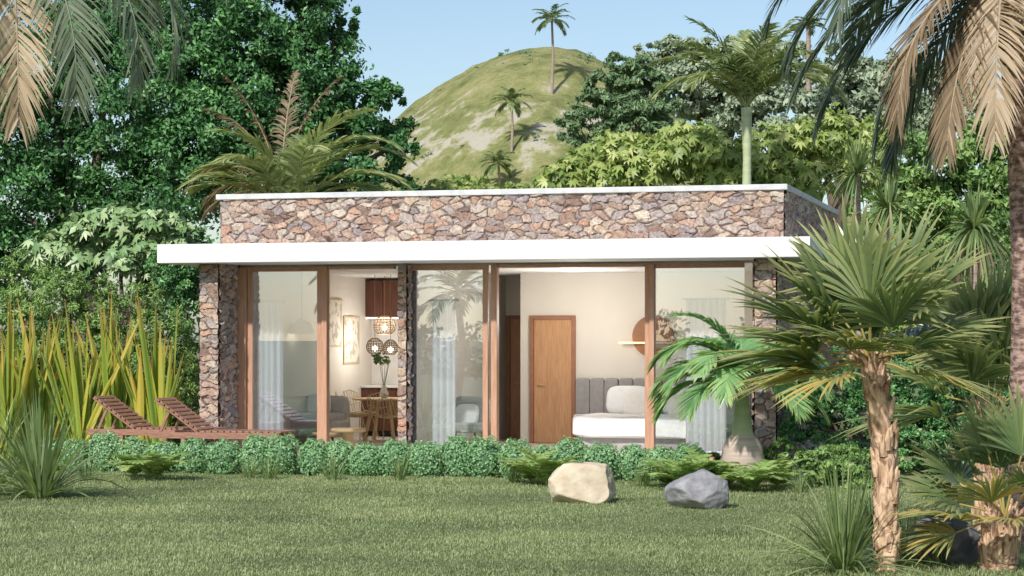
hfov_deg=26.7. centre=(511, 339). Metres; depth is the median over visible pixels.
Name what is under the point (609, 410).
bed
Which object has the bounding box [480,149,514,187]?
distant palm tree
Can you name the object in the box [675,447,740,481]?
fern
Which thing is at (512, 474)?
grass tuft
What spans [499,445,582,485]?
fern
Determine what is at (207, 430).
sun lounger
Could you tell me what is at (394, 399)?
dining table
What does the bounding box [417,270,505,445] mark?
partition wall
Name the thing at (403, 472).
grass tuft
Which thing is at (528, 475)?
fern
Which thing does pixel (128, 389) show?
tall bladed plant
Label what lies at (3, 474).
yucca plant
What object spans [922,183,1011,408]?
dracaena
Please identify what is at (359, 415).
wire chair
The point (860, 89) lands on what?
distant tree
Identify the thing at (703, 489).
grey boulder
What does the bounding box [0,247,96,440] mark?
feathery shrub
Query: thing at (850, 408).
shrub
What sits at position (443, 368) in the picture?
curtain
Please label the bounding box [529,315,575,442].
bedroom door
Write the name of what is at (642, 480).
grass tuft
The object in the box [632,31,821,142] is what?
distant tree
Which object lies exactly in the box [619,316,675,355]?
wall decoration
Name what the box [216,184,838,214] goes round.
parapet cap
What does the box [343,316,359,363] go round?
wall picture
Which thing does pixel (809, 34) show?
distant palm tree
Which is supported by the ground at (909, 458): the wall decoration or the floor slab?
the floor slab
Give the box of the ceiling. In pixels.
[240,261,753,277]
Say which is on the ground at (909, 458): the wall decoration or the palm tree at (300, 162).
the palm tree at (300, 162)
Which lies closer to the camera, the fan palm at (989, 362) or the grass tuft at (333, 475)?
the fan palm at (989, 362)
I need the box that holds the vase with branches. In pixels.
[371,352,390,397]
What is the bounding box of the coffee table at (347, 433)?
[312,427,365,448]
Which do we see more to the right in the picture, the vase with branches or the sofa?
the vase with branches
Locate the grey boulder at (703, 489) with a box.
[664,469,728,508]
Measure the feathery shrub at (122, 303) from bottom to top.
3.277 m
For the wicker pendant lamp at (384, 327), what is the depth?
37.91 m
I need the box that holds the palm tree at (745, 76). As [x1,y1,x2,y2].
[643,15,847,184]
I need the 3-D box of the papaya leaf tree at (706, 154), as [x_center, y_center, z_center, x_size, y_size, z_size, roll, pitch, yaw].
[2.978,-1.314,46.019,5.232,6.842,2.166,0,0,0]
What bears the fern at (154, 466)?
on the ground at (909, 458)
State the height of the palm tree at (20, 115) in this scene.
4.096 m
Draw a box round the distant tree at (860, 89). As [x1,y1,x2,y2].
[762,42,989,371]
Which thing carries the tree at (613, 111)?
on the ground at (909, 458)
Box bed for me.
[573,378,751,450]
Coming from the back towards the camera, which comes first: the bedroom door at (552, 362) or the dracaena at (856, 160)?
the dracaena at (856, 160)
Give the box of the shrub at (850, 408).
[775,346,1009,474]
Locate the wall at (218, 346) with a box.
[217,264,371,442]
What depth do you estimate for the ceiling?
34.47 m
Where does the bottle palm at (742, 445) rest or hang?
on the ground at (909, 458)
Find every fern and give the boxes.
[106,452,160,476]
[112,446,204,478]
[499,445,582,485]
[499,450,557,481]
[631,457,692,484]
[636,454,728,480]
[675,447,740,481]
[703,464,753,483]
[721,460,790,490]
[746,458,817,486]
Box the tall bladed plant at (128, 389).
[0,289,187,458]
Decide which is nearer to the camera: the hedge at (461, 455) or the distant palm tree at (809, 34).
the hedge at (461, 455)
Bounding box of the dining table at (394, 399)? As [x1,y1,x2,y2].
[352,397,397,440]
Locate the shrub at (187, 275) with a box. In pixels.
[142,249,199,446]
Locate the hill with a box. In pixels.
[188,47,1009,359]
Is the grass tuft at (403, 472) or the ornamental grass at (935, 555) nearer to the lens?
the ornamental grass at (935, 555)
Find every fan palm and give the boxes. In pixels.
[700,194,1010,572]
[828,254,1011,530]
[883,380,1023,571]
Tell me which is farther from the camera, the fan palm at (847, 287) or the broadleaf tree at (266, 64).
the broadleaf tree at (266, 64)
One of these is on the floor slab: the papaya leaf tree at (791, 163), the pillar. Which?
the pillar
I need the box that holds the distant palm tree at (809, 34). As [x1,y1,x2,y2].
[788,12,826,91]
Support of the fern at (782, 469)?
on the ground at (909, 458)
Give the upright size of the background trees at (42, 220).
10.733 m
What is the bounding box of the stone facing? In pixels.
[197,190,837,459]
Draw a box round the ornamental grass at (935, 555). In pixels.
[865,496,980,571]
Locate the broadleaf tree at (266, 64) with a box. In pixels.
[84,0,425,224]
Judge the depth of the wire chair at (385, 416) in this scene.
36.13 m
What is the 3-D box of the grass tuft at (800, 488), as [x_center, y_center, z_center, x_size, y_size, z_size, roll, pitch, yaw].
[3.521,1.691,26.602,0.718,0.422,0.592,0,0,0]
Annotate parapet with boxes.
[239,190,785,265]
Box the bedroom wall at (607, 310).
[520,272,751,443]
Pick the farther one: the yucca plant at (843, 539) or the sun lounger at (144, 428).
the sun lounger at (144, 428)
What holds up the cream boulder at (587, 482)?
on the ground at (909, 458)
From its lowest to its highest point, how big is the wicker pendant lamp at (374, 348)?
1.369 m
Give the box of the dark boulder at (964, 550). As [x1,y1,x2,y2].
[902,510,979,565]
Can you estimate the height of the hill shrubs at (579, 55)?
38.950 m
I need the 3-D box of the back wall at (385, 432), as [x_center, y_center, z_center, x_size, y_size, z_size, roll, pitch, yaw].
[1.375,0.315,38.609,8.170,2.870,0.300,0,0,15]
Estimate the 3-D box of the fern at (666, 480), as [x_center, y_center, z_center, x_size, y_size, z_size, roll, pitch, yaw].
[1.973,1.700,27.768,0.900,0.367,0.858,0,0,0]
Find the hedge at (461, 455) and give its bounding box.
[41,429,706,481]
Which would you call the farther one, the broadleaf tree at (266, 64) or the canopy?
the broadleaf tree at (266, 64)
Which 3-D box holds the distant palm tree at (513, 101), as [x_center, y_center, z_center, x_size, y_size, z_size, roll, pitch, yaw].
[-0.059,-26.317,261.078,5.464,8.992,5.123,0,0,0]
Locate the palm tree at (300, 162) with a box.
[176,108,419,195]
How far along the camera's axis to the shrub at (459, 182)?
47.63 m
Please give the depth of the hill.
272.46 m
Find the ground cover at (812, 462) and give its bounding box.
[707,436,903,489]
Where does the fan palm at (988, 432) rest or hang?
on the ground at (909, 458)
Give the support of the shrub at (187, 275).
on the ground at (909, 458)
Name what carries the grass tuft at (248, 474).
on the ground at (909, 458)
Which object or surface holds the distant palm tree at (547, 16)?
on the hill
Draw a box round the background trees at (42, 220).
[0,134,1008,405]
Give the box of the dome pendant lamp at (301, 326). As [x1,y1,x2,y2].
[289,272,313,333]
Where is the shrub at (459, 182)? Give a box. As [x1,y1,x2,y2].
[418,173,535,190]
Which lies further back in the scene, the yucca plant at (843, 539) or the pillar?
the pillar
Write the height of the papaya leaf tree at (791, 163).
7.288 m
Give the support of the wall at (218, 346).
on the floor slab
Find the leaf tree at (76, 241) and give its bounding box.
[20,200,198,362]
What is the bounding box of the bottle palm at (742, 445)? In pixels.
[646,311,834,483]
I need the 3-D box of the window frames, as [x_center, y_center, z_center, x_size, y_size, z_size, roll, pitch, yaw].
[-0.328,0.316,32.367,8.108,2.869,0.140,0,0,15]
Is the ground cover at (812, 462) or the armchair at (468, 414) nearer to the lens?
the ground cover at (812, 462)
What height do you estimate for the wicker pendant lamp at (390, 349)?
1.381 m
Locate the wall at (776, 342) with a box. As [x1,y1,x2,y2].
[775,258,777,459]
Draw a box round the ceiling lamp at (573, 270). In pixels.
[560,269,586,271]
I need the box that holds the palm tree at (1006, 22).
[757,0,1023,545]
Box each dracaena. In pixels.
[811,130,920,439]
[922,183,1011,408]
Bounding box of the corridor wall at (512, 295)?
[506,276,519,438]
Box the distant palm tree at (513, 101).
[491,87,532,151]
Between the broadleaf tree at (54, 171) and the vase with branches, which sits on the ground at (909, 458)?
the broadleaf tree at (54, 171)
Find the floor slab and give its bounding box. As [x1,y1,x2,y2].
[176,435,850,480]
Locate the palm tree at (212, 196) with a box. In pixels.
[188,69,344,225]
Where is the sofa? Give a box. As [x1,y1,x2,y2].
[290,393,349,440]
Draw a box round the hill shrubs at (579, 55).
[409,49,676,174]
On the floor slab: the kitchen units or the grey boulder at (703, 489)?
the kitchen units
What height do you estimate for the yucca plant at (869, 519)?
1.446 m
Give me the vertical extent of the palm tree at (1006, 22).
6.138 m
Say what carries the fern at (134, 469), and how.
on the ground at (909, 458)
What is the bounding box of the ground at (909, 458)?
[0,341,1023,575]
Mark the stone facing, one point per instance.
(717, 214)
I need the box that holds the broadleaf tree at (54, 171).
[0,0,215,423]
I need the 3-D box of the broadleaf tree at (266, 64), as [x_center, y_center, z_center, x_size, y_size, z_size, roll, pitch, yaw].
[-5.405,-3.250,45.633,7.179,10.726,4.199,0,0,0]
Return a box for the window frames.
[237,263,754,458]
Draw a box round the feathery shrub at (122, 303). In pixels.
[37,272,199,447]
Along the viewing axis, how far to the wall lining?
36.29 m
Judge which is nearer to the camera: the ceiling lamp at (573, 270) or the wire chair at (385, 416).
the ceiling lamp at (573, 270)
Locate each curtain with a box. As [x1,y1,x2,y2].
[254,300,285,429]
[429,299,458,450]
[682,298,729,453]
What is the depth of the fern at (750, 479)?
26.74 m
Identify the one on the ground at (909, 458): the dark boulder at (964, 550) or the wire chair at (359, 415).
the dark boulder at (964, 550)
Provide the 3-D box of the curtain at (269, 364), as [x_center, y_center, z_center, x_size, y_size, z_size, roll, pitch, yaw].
[-3.753,0.560,33.431,0.522,2.340,0.090,0,0,15]
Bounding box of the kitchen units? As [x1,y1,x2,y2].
[361,280,397,430]
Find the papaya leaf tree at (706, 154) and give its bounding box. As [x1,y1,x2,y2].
[530,117,771,187]
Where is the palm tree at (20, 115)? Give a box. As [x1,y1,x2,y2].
[0,0,232,150]
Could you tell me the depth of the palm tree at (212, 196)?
42.77 m
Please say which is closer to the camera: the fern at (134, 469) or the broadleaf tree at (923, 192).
the fern at (134, 469)
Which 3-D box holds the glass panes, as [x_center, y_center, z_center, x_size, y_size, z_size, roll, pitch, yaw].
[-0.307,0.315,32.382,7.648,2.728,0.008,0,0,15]
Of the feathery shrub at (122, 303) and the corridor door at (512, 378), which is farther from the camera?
the corridor door at (512, 378)
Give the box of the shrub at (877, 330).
[855,239,1011,447]
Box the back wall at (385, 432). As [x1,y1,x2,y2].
[371,278,397,434]
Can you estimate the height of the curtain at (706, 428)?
2.340 m
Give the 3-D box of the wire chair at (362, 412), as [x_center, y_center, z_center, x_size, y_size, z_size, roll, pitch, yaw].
[-2.687,1.317,37.913,0.585,0.870,0.501,0,0,45]
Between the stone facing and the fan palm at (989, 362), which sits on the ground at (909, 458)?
the fan palm at (989, 362)
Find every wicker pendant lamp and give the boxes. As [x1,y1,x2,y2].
[366,338,382,353]
[373,276,395,334]
[383,275,397,354]
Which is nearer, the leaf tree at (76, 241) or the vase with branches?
the vase with branches
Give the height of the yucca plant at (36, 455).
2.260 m
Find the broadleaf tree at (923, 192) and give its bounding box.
[846,115,1010,415]
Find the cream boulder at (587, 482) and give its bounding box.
[548,462,616,503]
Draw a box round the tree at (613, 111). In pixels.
[553,50,682,186]
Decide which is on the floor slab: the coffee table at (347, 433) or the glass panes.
the coffee table at (347, 433)
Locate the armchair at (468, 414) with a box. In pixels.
[455,396,490,440]
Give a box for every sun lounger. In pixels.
[87,395,229,444]
[149,397,295,444]
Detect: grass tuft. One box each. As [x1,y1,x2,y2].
[70,456,104,478]
[235,456,264,478]
[255,446,285,479]
[312,448,350,480]
[378,444,423,481]
[496,464,521,482]
[625,462,657,487]
[776,466,820,493]
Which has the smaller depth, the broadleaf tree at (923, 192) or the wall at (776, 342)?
the wall at (776, 342)
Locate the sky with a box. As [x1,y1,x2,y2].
[0,0,1009,340]
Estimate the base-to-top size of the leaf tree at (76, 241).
4.608 m
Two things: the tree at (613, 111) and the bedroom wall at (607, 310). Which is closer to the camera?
the bedroom wall at (607, 310)
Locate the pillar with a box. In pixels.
[406,265,416,447]
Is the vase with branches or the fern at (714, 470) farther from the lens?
the vase with branches
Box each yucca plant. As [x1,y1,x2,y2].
[0,375,139,505]
[0,390,105,497]
[712,436,962,575]
[790,459,924,538]
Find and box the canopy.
[157,236,829,266]
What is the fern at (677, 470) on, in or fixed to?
on the ground at (909, 458)
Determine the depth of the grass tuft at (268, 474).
29.16 m
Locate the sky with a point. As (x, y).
(420, 45)
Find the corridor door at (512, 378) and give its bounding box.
[506,315,519,438]
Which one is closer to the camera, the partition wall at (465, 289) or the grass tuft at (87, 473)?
the grass tuft at (87, 473)
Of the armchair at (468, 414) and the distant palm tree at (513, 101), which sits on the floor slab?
the armchair at (468, 414)
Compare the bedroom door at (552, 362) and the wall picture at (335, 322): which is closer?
the bedroom door at (552, 362)
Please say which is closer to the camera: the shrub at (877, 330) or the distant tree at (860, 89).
the shrub at (877, 330)
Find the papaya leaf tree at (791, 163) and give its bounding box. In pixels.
[729,101,912,208]
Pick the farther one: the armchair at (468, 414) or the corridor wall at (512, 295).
the corridor wall at (512, 295)
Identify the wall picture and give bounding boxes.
[330,298,341,346]
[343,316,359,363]
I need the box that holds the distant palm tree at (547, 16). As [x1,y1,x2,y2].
[531,3,574,94]
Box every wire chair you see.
[335,391,369,440]
[341,389,378,439]
[367,392,397,443]
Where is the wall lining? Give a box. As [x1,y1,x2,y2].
[254,272,370,444]

